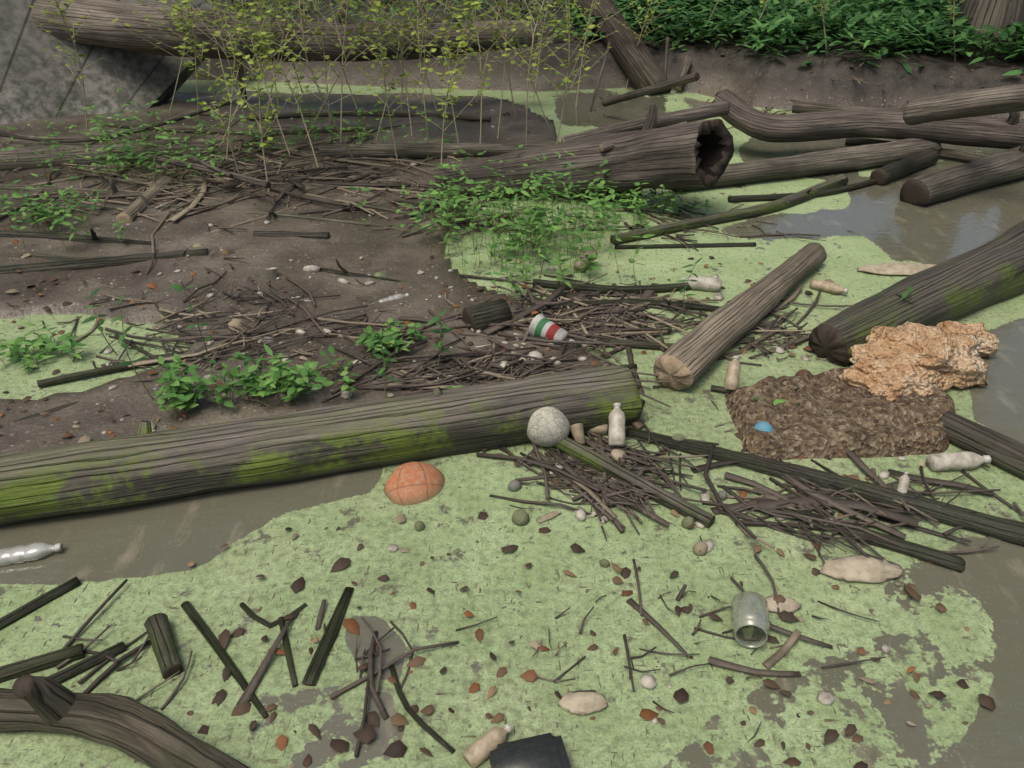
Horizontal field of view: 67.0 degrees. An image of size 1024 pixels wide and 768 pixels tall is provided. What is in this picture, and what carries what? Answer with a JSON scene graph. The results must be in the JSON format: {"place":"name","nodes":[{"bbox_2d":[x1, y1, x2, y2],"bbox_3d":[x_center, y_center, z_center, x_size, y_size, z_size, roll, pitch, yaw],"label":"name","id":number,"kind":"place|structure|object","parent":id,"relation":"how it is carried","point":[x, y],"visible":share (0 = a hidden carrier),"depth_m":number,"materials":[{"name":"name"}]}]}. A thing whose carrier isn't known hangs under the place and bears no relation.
{"place":"outdoors","nodes":[
{"label":"outdoors","id":0,"kind":"place"},
{"bbox_2d":[0,80,1023,767],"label":"duckweed","id":1,"kind":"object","parent":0,"point":[148,552],"depth_m":2.67,"materials":[{"name":"plant"}]},
{"bbox_2d":[0,542,62,565],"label":"clear bottle","id":2,"kind":"object","parent":1,"relation":"on","point":[29,550],"visible":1,"depth_m":2.75,"materials":[{"name":"plastic"}]},
{"bbox_2d":[0,577,80,629],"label":"stick","id":3,"kind":"object","parent":1,"relation":"on","point":[17,614],"visible":1,"depth_m":2.58,"materials":[{"name":"brown wood"}]},
{"bbox_2d":[0,643,84,682],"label":"branch","id":4,"kind":"object","parent":1,"relation":"on","point":[36,664],"visible":0.97,"depth_m":2.36,"materials":[{"name":"brown wood"}]},
{"bbox_2d":[8,401,78,422],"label":"branch","id":5,"kind":"object","parent":1,"relation":"on","point":[52,410],"visible":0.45,"depth_m":3.50,"materials":[{"name":"brown plant"}]},
{"bbox_2d":[19,252,87,260],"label":"branch","id":6,"kind":"object","parent":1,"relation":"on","point":[49,257],"visible":0.42,"depth_m":5.00,"materials":[{"name":"brown wood"}]},
{"bbox_2d":[48,641,126,683],"bbox_3d":[-1.324,0.868,2.365,0.271,0.039,0.037,-23,39,-32],"label":"stick","id":7,"kind":"object","parent":1,"relation":"on","point":[71,671],"visible":0.65,"depth_m":2.37,"materials":[{"name":"brown wood"}]},
{"bbox_2d":[37,350,187,387],"bbox_3d":[-1.838,-0.114,3.913,0.997,0.041,0.042,-14,35,-22],"label":"branch","id":8,"kind":"object","parent":1,"relation":"on","point":[79,375],"visible":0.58,"depth_m":3.80,"materials":[{"name":"brown plant"}]},
{"bbox_2d":[0,674,248,767],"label":"log","id":9,"kind":"object","parent":1,"relation":"on","point":[149,737],"visible":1,"depth_m":2.12,"materials":[{"name":"brown wood"}]},
{"bbox_2d":[144,613,182,679],"bbox_3d":[-1.087,0.818,2.420,0.072,0.072,0.230,-20,37,-28],"label":"log chunk","id":10,"kind":"object","parent":1,"relation":"on","point":[159,632],"visible":1,"depth_m":2.39,"materials":[{"name":"brown wood"}]},
{"bbox_2d":[181,601,268,718],"bbox_3d":[-0.899,0.844,2.408,0.030,0.019,0.572,-26,40,-35],"label":"stick","id":11,"kind":"object","parent":1,"relation":"on","point":[196,619],"visible":1,"depth_m":2.42,"materials":[{"name":"brown wood"}]},
{"bbox_2d":[239,602,306,627],"bbox_3d":[-0.797,0.761,2.547,0.226,0.019,0.106,0,32,0],"label":"stick","id":12,"kind":"object","parent":1,"relation":"on","point":[250,612],"visible":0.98,"depth_m":2.54,"materials":[{"name":"brown wood"}]},
{"bbox_2d":[278,616,297,687],"bbox_3d":[-0.703,0.837,2.426,0.020,0.021,0.279,-12,34,-19],"label":"stick","id":13,"kind":"object","parent":1,"relation":"on","point":[289,658],"visible":0.98,"depth_m":2.40,"materials":[{"name":"wood"}]},
{"bbox_2d":[0,365,645,526],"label":"mossy log","id":14,"kind":"object","parent":1,"relation":"on","point":[145,464],"visible":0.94,"depth_m":3.08,"materials":[{"name":"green wood"}]},
{"bbox_2d":[527,407,569,446],"bbox_3d":[0.149,0.178,3.341,0.208,0.184,0.210,35,22,28],"label":"soccer ball","id":15,"kind":"object","parent":14,"relation":"on","point":[548,426],"visible":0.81,"depth_m":3.26,"materials":[{"name":"leather"}]},
{"bbox_2d":[584,424,607,434],"bbox_3d":[0.330,0.185,3.415,0.184,0.070,0.070,5,32,1],"label":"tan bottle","id":16,"kind":"object","parent":14,"relation":"on","point":[602,429],"visible":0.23,"depth_m":3.38,"materials":[{"name":"plastic"}]},
{"bbox_2d":[302,587,353,685],"bbox_3d":[-0.580,0.798,2.481,0.045,0.015,0.393,5,32,8],"label":"stick","id":17,"kind":"object","parent":1,"relation":"on","point":[317,662],"depth_m":2.45,"materials":[{"name":"brown wood"}]},
{"bbox_2d":[360,232,432,237],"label":"branch","id":18,"kind":"object","parent":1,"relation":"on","point":[377,235],"visible":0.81,"depth_m":5.35,"materials":[{"name":"brown plant"}]},
{"bbox_2d":[384,462,444,505],"bbox_3d":[-0.378,0.450,3.138,0.286,0.202,0.278,3,56,-28],"label":"basketball","id":19,"kind":"object","parent":1,"relation":"on","point":[410,483],"visible":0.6,"depth_m":3.06,"materials":[{"name":"rubber"}]},
{"bbox_2d":[389,664,454,753],"bbox_3d":[-0.282,0.945,2.252,0.051,0.019,0.363,-21,38,-30],"label":"stick","id":20,"kind":"object","parent":1,"relation":"on","point":[421,723],"visible":0.98,"depth_m":2.23,"materials":[{"name":"brown wood"}]},
{"bbox_2d":[0,86,912,421],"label":"weed plants","id":21,"kind":"object","parent":1,"relation":"on","point":[374,340],"depth_m":5.02,"materials":[{"name":"plant"}]},
{"bbox_2d":[0,0,962,191],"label":"shrub","id":22,"kind":"object","parent":1,"relation":"on","point":[350,51],"depth_m":6.69,"materials":[{"name":"plant"}]},
{"bbox_2d":[462,723,512,767],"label":"bottle","id":23,"kind":"object","parent":1,"relation":"on","point":[476,754],"visible":0.99,"depth_m":2.11,"materials":[{"name":"plastic"}]},
{"bbox_2d":[71,111,928,724],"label":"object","id":24,"kind":"object","parent":1,"relation":"on","point":[823,697],"visible":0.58,"depth_m":3.59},
{"bbox_2d":[0,53,1023,757],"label":"twigs","id":25,"kind":"object","parent":1,"relation":"on","point":[586,481],"visible":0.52,"depth_m":3.88,"materials":[{"name":"wood"}]},
{"bbox_2d":[570,423,584,444],"bbox_3d":[0.285,0.220,3.321,0.065,0.064,0.086,-8,68,-13],"label":"plastic cup","id":26,"kind":"object","parent":25,"relation":"on","point":[577,430],"visible":0.84,"depth_m":3.30,"materials":[{"name":"plastic"}]},
{"bbox_2d":[553,437,715,528],"bbox_3d":[0.379,0.336,3.189,1.007,0.074,0.074,27,41,36],"label":"mossy log","id":27,"kind":"object","parent":25,"relation":"on","point":[593,459],"visible":0.65,"depth_m":3.08,"materials":[{"name":"wood"}]},
{"bbox_2d":[508,480,520,491],"bbox_3d":[0.010,0.410,3.102,0.055,0.050,0.051,-39,74,-19],"label":"ball","id":28,"kind":"object","parent":1,"relation":"on","point":[514,485],"visible":1,"depth_m":3.08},
{"bbox_2d":[512,509,528,525],"bbox_3d":[0.033,0.511,2.937,0.065,0.071,0.070,-11,73,-24],"label":"ball","id":29,"kind":"object","parent":1,"relation":"on","point":[520,517],"visible":0.99,"depth_m":2.91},
{"bbox_2d":[489,732,570,767],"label":"dark container","id":30,"kind":"object","parent":1,"relation":"on","point":[547,750],"visible":1,"depth_m":2.06,"materials":[{"name":"plastic"}]},
{"bbox_2d":[536,510,560,523],"bbox_3d":[0.141,0.505,2.954,0.102,0.016,0.032,-19,37,-21],"label":"fragment","id":31,"kind":"object","parent":1,"relation":"on","point":[545,517],"visible":1,"depth_m":2.94,"materials":[{"name":"plastic"}]},
{"bbox_2d":[557,691,607,714],"bbox_3d":[0.206,0.930,2.264,0.150,0.016,0.082,0,32,0],"label":"foam chip","id":32,"kind":"object","parent":1,"relation":"on","point":[582,703],"visible":1,"depth_m":2.26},
{"bbox_2d":[574,245,597,271],"bbox_3d":[0.459,-0.789,4.921,0.123,0.121,0.163,16,50,24],"label":"bottle","id":33,"kind":"object","parent":1,"relation":"on","point":[577,264],"visible":0.62,"depth_m":4.88,"materials":[{"name":"plastic"}]},
{"bbox_2d":[589,42,610,111],"bbox_3d":[0.962,-3.360,8.631,0.029,0.788,0.499,18,36,27],"label":"stick","id":34,"kind":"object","parent":1,"relation":"on","point":[599,76],"depth_m":8.62,"materials":[{"name":"wood"}]},
{"bbox_2d":[564,189,642,201],"bbox_3d":[0.716,-1.520,6.080,0.610,0.169,0.165,6,33,10],"label":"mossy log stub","id":35,"kind":"object","parent":1,"relation":"on","point":[617,198],"visible":0.13,"depth_m":6.02,"materials":[{"name":"brown wood"}]},
{"bbox_2d":[533,279,691,293],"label":"branch","id":36,"kind":"object","parent":1,"relation":"on","point":[671,287],"visible":0.74,"depth_m":4.63,"materials":[{"name":"brown wood"}]},
{"bbox_2d":[608,403,624,447],"bbox_3d":[0.451,0.176,3.322,0.073,0.073,0.192,2,72,3],"label":"white bottle","id":37,"kind":"object","parent":1,"relation":"on","point":[616,432],"visible":1,"depth_m":3.29,"materials":[{"name":"plastic"}]},
{"bbox_2d":[611,449,625,462],"bbox_3d":[0.449,0.302,3.242,0.082,0.049,0.064,20,42,-24],"label":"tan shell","id":38,"kind":"object","parent":1,"relation":"on","point":[616,454],"visible":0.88,"depth_m":3.22,"materials":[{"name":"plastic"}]},
{"bbox_2d":[554,299,720,310],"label":"branch","id":39,"kind":"object","parent":1,"relation":"on","point":[658,302],"visible":0.72,"depth_m":4.46,"materials":[{"name":"brown wood"}]},
{"bbox_2d":[604,323,754,349],"bbox_3d":[0.890,-0.252,4.058,0.806,0.129,0.104,-1,32,-1],"label":"branch","id":40,"kind":"object","parent":1,"relation":"on","point":[655,346],"visible":0.54,"depth_m":4.05,"materials":[{"name":"brown plant"}]},
{"bbox_2d":[615,242,755,249],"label":"dark stick","id":41,"kind":"object","parent":1,"relation":"on","point":[696,245],"visible":0.92,"depth_m":5.24,"materials":[{"name":"brown wood"}]},
{"bbox_2d":[681,516,694,528],"bbox_3d":[0.663,0.526,2.917,0.048,0.058,0.051,31,44,30],"label":"ball","id":42,"kind":"object","parent":1,"relation":"on","point":[687,521],"visible":0.95,"depth_m":2.90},
{"bbox_2d":[693,541,707,555],"bbox_3d":[0.680,0.598,2.800,0.052,0.054,0.061,33,85,11],"label":"ball","id":43,"kind":"object","parent":1,"relation":"on","point":[698,546],"visible":1,"depth_m":2.78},
{"bbox_2d":[681,275,721,292],"bbox_3d":[1.141,-0.608,4.676,0.237,0.091,0.090,9,33,9],"label":"white bottle","id":44,"kind":"object","parent":1,"relation":"on","point":[707,284],"visible":0.81,"depth_m":4.64,"materials":[{"name":"plastic"}]},
{"bbox_2d":[610,174,847,244],"bbox_3d":[1.761,-1.312,5.817,2.467,0.103,0.231,-19,37,-28],"label":"branch","id":45,"kind":"object","parent":1,"relation":"on","point":[791,200],"visible":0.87,"depth_m":5.67,"materials":[{"name":"green plant"}]},
{"bbox_2d":[724,356,740,390],"bbox_3d":[1.054,-0.051,3.685,0.064,0.168,0.064,10,-7,16],"label":"bottle","id":46,"kind":"object","parent":1,"relation":"on","point":[732,374],"visible":0.98,"depth_m":3.66,"materials":[{"name":"beige plastic"}]},
{"bbox_2d":[653,242,826,389],"bbox_3d":[1.349,-0.451,4.344,0.211,0.198,2.004,22,38,31],"label":"pale log","id":47,"kind":"object","parent":1,"relation":"on","point":[695,353],"visible":0.99,"depth_m":4.01,"materials":[{"name":"brown wood"}]},
{"bbox_2d":[731,591,769,647],"bbox_3d":[0.761,0.752,2.473,0.118,0.118,0.150,7,29,11],"label":"glass jar","id":48,"kind":"object","parent":1,"relation":"on","point":[748,609],"visible":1,"depth_m":2.45,"materials":[{"name":"clear glass"}]},
{"bbox_2d":[765,595,801,612],"bbox_3d":[0.891,0.733,2.581,0.149,0.016,0.075,0,32,0],"label":"foam fragment","id":49,"kind":"object","parent":1,"relation":"on","point":[790,605],"visible":0.75,"depth_m":2.57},
{"bbox_2d":[728,179,876,201],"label":"branch","id":50,"kind":"object","parent":1,"relation":"on","point":[773,197],"visible":0.86,"depth_m":6.07,"materials":[{"name":"brown wood"}]},
{"bbox_2d":[672,138,941,191],"bbox_3d":[2.580,-1.885,6.622,2.729,0.198,0.238,-12,34,-18],"label":"log","id":51,"kind":"object","parent":1,"relation":"on","point":[844,159],"visible":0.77,"depth_m":6.56,"materials":[{"name":"wood"}]},
{"bbox_2d":[711,89,1023,148],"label":"log arch","id":52,"kind":"structure","parent":51,"relation":"on","point":[977,131],"depth_m":6.90,"materials":[{"name":"brown wood"}]},
{"bbox_2d":[903,84,1023,124],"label":"pale log","id":53,"kind":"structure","parent":52,"relation":"on","point":[985,102],"depth_m":5.80,"materials":[{"name":"brown wood"}]},
{"bbox_2d":[625,427,1023,545],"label":"log","id":54,"kind":"object","parent":1,"relation":"on","point":[1008,530],"visible":0.91,"depth_m":3.06,"materials":[{"name":"brown wood"}]},
{"bbox_2d":[897,471,909,492],"bbox_3d":[1.539,0.394,3.041,0.038,0.101,0.038,13,6,20],"label":"plastic bottle","id":55,"kind":"object","parent":54,"relation":"on","point":[903,483],"visible":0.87,"depth_m":3.03,"materials":[{"name":"white plastic"}]},
{"bbox_2d":[810,279,847,293],"bbox_3d":[1.905,-0.579,4.647,0.217,0.066,0.067,20,37,34],"label":"plastic bottle","id":56,"kind":"object","parent":1,"relation":"on","point":[826,287],"visible":0.98,"depth_m":4.63,"materials":[{"name":"plastic"}]},
{"bbox_2d":[725,368,955,459],"bbox_3d":[1.525,0.108,3.529,1.260,0.137,0.860,0,32,0],"label":"debris pile","id":57,"kind":"object","parent":1,"relation":"on","point":[822,415],"visible":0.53,"depth_m":3.42,"materials":[{"name":"brown plant"}]},
{"bbox_2d":[755,421,772,431],"bbox_3d":[1.096,0.206,3.377,0.087,0.087,0.087,1,36,-21],"label":"blue ball","id":58,"kind":"object","parent":57,"relation":"on","point":[764,426],"visible":0.54,"depth_m":3.35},
{"bbox_2d":[839,357,937,400],"bbox_3d":[1.794,-0.044,3.670,0.476,0.184,0.393,0,32,0],"label":"foam blob","id":59,"kind":"object","parent":57,"relation":"on","point":[892,380],"visible":0.75,"depth_m":3.61,"materials":[{"name":"plastic"}]},
{"bbox_2d":[849,322,987,390],"bbox_3d":[2.009,-0.170,3.813,0.720,0.239,0.536,0,32,0],"label":"foam blob","id":60,"kind":"object","parent":57,"relation":"on","point":[956,360],"visible":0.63,"depth_m":3.73,"materials":[{"name":"plastic"}]},
{"bbox_2d":[791,100,908,112],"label":"branch","id":61,"kind":"object","parent":1,"relation":"on","point":[800,106],"visible":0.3,"depth_m":8.27,"materials":[{"name":"brown plant"}]},
{"bbox_2d":[819,555,904,582],"bbox_3d":[1.224,0.642,2.707,0.302,0.030,0.127,0,32,0],"label":"foam piece","id":62,"kind":"object","parent":1,"relation":"on","point":[857,568],"visible":0.99,"depth_m":2.69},
{"bbox_2d":[780,508,965,571],"bbox_3d":[1.317,0.561,2.857,0.640,0.029,0.080,16,35,24],"label":"branch","id":63,"kind":"object","parent":1,"relation":"on","point":[936,557],"visible":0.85,"depth_m":2.79,"materials":[{"name":"brown wood"}]},
{"bbox_2d":[857,263,935,275],"bbox_3d":[2.498,-0.734,4.909,0.615,0.030,0.186,0,32,0],"label":"driftwood piece","id":64,"kind":"object","parent":1,"relation":"on","point":[910,269],"visible":0.7,"depth_m":4.89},
{"bbox_2d":[870,148,939,185],"bbox_3d":[3.391,-1.870,6.655,0.974,0.154,0.149,-25,40,-34],"label":"log chunk","id":65,"kind":"object","parent":1,"relation":"on","point":[894,171],"visible":0.98,"depth_m":6.54,"materials":[{"name":"brown wood"}]},
{"bbox_2d":[808,220,1023,366],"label":"mossy log","id":66,"kind":"object","parent":1,"relation":"on","point":[989,273],"visible":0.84,"depth_m":4.22,"materials":[{"name":"brown wood"}]},
{"bbox_2d":[845,137,989,162],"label":"branch","id":67,"kind":"object","parent":1,"relation":"on","point":[958,155],"visible":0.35,"depth_m":6.98,"materials":[{"name":"brown plant"}]},
{"bbox_2d":[926,451,990,471],"bbox_3d":[1.852,0.320,3.203,0.251,0.076,0.077,-3,32,-2],"label":"plastic bottle","id":68,"kind":"object","parent":1,"relation":"on","point":[951,461],"visible":1,"depth_m":3.17,"materials":[{"name":"white plastic"}]},
{"bbox_2d":[899,142,1023,206],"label":"grey log","id":69,"kind":"object","parent":1,"relation":"on","point":[967,178],"visible":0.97,"depth_m":6.08,"materials":[{"name":"wood"}]},
{"bbox_2d":[936,321,999,356],"bbox_3d":[2.328,-0.250,4.022,0.388,0.146,0.276,0,32,0],"label":"foam blob","id":70,"kind":"object","parent":1,"relation":"on","point":[988,345],"visible":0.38,"depth_m":3.95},
{"bbox_2d":[937,410,1023,479],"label":"log","id":71,"kind":"object","parent":1,"relation":"on","point":[1004,452],"visible":0.81,"depth_m":3.24,"materials":[{"name":"brown wood"}]},
{"bbox_2d":[0,0,1023,454],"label":"terrain","id":72,"kind":"structure","parent":0,"point":[750,76],"depth_m":5.53,"materials":[{"name":"soil"}]},
{"bbox_2d":[0,141,83,145],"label":"branch","id":73,"kind":"object","parent":72,"relation":"on","point":[28,143],"visible":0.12,"depth_m":7.25,"materials":[{"name":"brown plant"}]},
{"bbox_2d":[0,228,150,244],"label":"branch","id":74,"kind":"object","parent":72,"relation":"on","point":[93,237],"visible":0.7,"depth_m":5.27,"materials":[{"name":"brown wood"}]},
{"bbox_2d":[0,178,173,197],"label":"branch","id":75,"kind":"object","parent":72,"relation":"on","point":[113,190],"visible":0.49,"depth_m":6.07,"materials":[{"name":"brown plant"}]},
{"bbox_2d":[0,248,207,273],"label":"branch","id":76,"kind":"object","parent":72,"relation":"on","point":[89,263],"visible":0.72,"depth_m":4.87,"materials":[{"name":"brown wood"}]},
{"bbox_2d":[0,138,214,170],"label":"pale log","id":77,"kind":"object","parent":72,"relation":"on","point":[26,162],"visible":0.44,"depth_m":6.63,"materials":[{"name":"brown wood"}]},
{"bbox_2d":[0,99,232,142],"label":"branch","id":78,"kind":"object","parent":77,"relation":"on","point":[87,138],"visible":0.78,"depth_m":6.80,"materials":[{"name":"brown plant"}]},
{"bbox_2d":[0,0,222,124],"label":"concrete wing wall","id":79,"kind":"structure","parent":72,"relation":"on","point":[45,83],"depth_m":8.25,"materials":[{"name":"concrete"}]},
{"bbox_2d":[33,192,255,214],"bbox_3d":[-2.724,-1.342,5.759,1.583,0.164,0.080,-4,32,-6],"label":"branch","id":80,"kind":"object","parent":72,"relation":"on","point":[125,207],"visible":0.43,"depth_m":5.74,"materials":[{"name":"brown plant"}]},
{"bbox_2d":[116,176,173,222],"bbox_3d":[-2.780,-1.395,5.894,0.120,0.123,0.880,-1,32,-1],"label":"log","id":81,"kind":"object","parent":72,"relation":"on","point":[130,212],"visible":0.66,"depth_m":5.74,"materials":[{"name":"brown wood"}]},
{"bbox_2d":[63,166,302,200],"bbox_3d":[-2.543,-1.664,6.293,2.002,0.116,0.146,-14,35,-22],"label":"branch","id":82,"kind":"object","parent":72,"relation":"on","point":[83,195],"visible":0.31,"depth_m":6.01,"materials":[{"name":"brown plant"}]},
{"bbox_2d":[146,154,270,187],"bbox_3d":[-2.378,-1.667,6.027,1.380,0.054,0.080,18,36,26],"label":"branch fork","id":83,"kind":"object","parent":72,"relation":"on","point":[247,179],"visible":0.81,"depth_m":6.01,"materials":[{"name":"brown plant"}]},
{"bbox_2d":[183,153,232,177],"bbox_3d":[-2.379,-1.708,6.035,0.038,0.038,0.789,-27,41,-36],"label":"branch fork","id":84,"kind":"object","parent":83,"relation":"on","point":[207,165],"visible":0.91,"depth_m":5.99,"materials":[{"name":"brown wood"}]},
{"bbox_2d":[228,0,246,100],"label":"pale sapling trunk","id":85,"kind":"object","parent":72,"relation":"on","point":[240,73],"visible":0.34,"depth_m":8.66,"materials":[{"name":"brown wood"}]},
{"bbox_2d":[105,120,373,135],"bbox_3d":[-2.776,-2.556,7.754,2.760,0.086,0.312,1,32,2],"label":"branch","id":86,"kind":"object","parent":72,"relation":"on","point":[215,130],"visible":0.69,"depth_m":7.68,"materials":[{"name":"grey wood"}]},
{"bbox_2d":[31,0,536,61],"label":"log","id":87,"kind":"object","parent":72,"relation":"on","point":[99,27],"visible":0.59,"depth_m":8.03,"materials":[{"name":"brown wood"}]},
{"bbox_2d":[253,231,329,238],"bbox_3d":[-1.518,-1.015,5.330,0.522,0.076,0.074,1,32,2],"label":"dark log","id":88,"kind":"object","parent":72,"relation":"on","point":[316,235],"visible":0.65,"depth_m":5.30,"materials":[{"name":"brown wood"}]},
{"bbox_2d":[219,209,391,227],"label":"branch","id":89,"kind":"object","parent":72,"relation":"on","point":[297,216],"visible":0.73,"depth_m":5.62,"materials":[{"name":"brown plant"}]},
{"bbox_2d":[300,195,412,214],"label":"branch","id":90,"kind":"object","parent":72,"relation":"on","point":[381,208],"visible":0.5,"depth_m":5.78,"materials":[{"name":"grey plant"}]},
{"bbox_2d":[320,259,406,281],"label":"branch","id":91,"kind":"object","parent":72,"relation":"on","point":[343,272],"visible":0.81,"depth_m":4.79,"materials":[{"name":"brown wood"}]},
{"bbox_2d":[248,109,490,121],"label":"branch","id":92,"kind":"object","parent":72,"relation":"on","point":[354,113],"visible":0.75,"depth_m":8.18,"materials":[{"name":"brown plant"}]},
{"bbox_2d":[318,142,561,158],"bbox_3d":[-0.604,-2.112,6.996,2.262,0.146,0.170,-1,32,-2],"label":"pale log","id":93,"kind":"object","parent":72,"relation":"on","point":[414,150],"visible":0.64,"depth_m":6.93,"materials":[{"name":"grey wood"}]},
{"bbox_2d":[405,192,558,199],"bbox_3d":[-0.211,-1.482,6.093,1.248,0.059,0.058,-4,32,-7],"label":"stick","id":94,"kind":"object","parent":72,"relation":"on","point":[518,195],"visible":0.27,"depth_m":6.09,"materials":[{"name":"brown wood"}]},
{"bbox_2d":[462,298,511,331],"bbox_3d":[-0.136,-0.363,4.217,0.233,0.166,0.166,-16,35,-24],"label":"dark log","id":95,"kind":"object","parent":72,"relation":"on","point":[482,316],"visible":0.83,"depth_m":4.15,"materials":[{"name":"brown wood"}]},
{"bbox_2d":[490,0,520,20],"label":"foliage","id":96,"kind":"object","parent":72,"relation":"on","point":[496,9],"visible":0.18,"depth_m":10.18,"materials":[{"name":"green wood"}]},
{"bbox_2d":[0,2,1023,767],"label":"fallen leaves","id":97,"kind":"object","parent":72,"relation":"on","point":[366,734],"visible":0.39,"depth_m":2.47,"materials":[{"name":"brown plant"}]},
{"bbox_2d":[529,314,568,344],"bbox_3d":[0.201,-0.272,4.085,0.186,0.138,0.141,28,41,28],"label":"striped cup","id":98,"kind":"object","parent":72,"relation":"on","point":[541,325],"visible":0.84,"depth_m":4.05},
{"bbox_2d":[434,105,733,194],"bbox_3d":[0.499,-1.734,5.849,2.252,0.716,0.703,11,34,17],"label":"hollow log","id":99,"kind":"object","parent":72,"relation":"on","point":[691,155],"visible":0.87,"depth_m":5.70,"materials":[{"name":"brown wood"}]},
{"bbox_2d":[599,121,687,151],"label":"branch","id":100,"kind":"object","parent":99,"relation":"on","point":[608,146],"visible":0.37,"depth_m":5.70,"materials":[{"name":"brown plant"}]},
{"bbox_2d":[561,101,729,142],"bbox_3d":[1.084,-2.065,6.147,1.474,0.229,0.154,-12,34,-19],"label":"branch","id":101,"kind":"object","parent":99,"relation":"on","point":[709,111],"visible":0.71,"depth_m":6.12,"materials":[{"name":"brown plant"}]},
{"bbox_2d":[216,0,1023,76],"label":"foliage","id":102,"kind":"object","parent":72,"relation":"on","point":[789,17],"visible":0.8,"depth_m":9.08,"materials":[{"name":"green plant"}]},
{"bbox_2d":[572,0,671,95],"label":"leaning trunk","id":103,"kind":"object","parent":72,"relation":"on","point":[640,66],"visible":0.7,"depth_m":9.50,"materials":[{"name":"brown plant"}]},
{"bbox_2d":[602,72,699,106],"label":"branch","id":104,"kind":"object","parent":72,"relation":"on","point":[671,83],"depth_m":7.69,"materials":[{"name":"brown plant"}]},
{"bbox_2d":[663,37,669,76],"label":"stick","id":105,"kind":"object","parent":72,"relation":"on","point":[666,56],"depth_m":9.28,"materials":[{"name":"wood"}]},
{"bbox_2d":[673,57,691,90],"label":"stick","id":106,"kind":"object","parent":72,"relation":"on","point":[684,69],"depth_m":9.39,"materials":[{"name":"brown wood"}]},
{"bbox_2d":[949,0,1023,57],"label":"tree trunk","id":107,"kind":"object","parent":72,"relation":"on","point":[1002,13],"visible":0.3,"depth_m":8.54,"materials":[{"name":"brown wood"}]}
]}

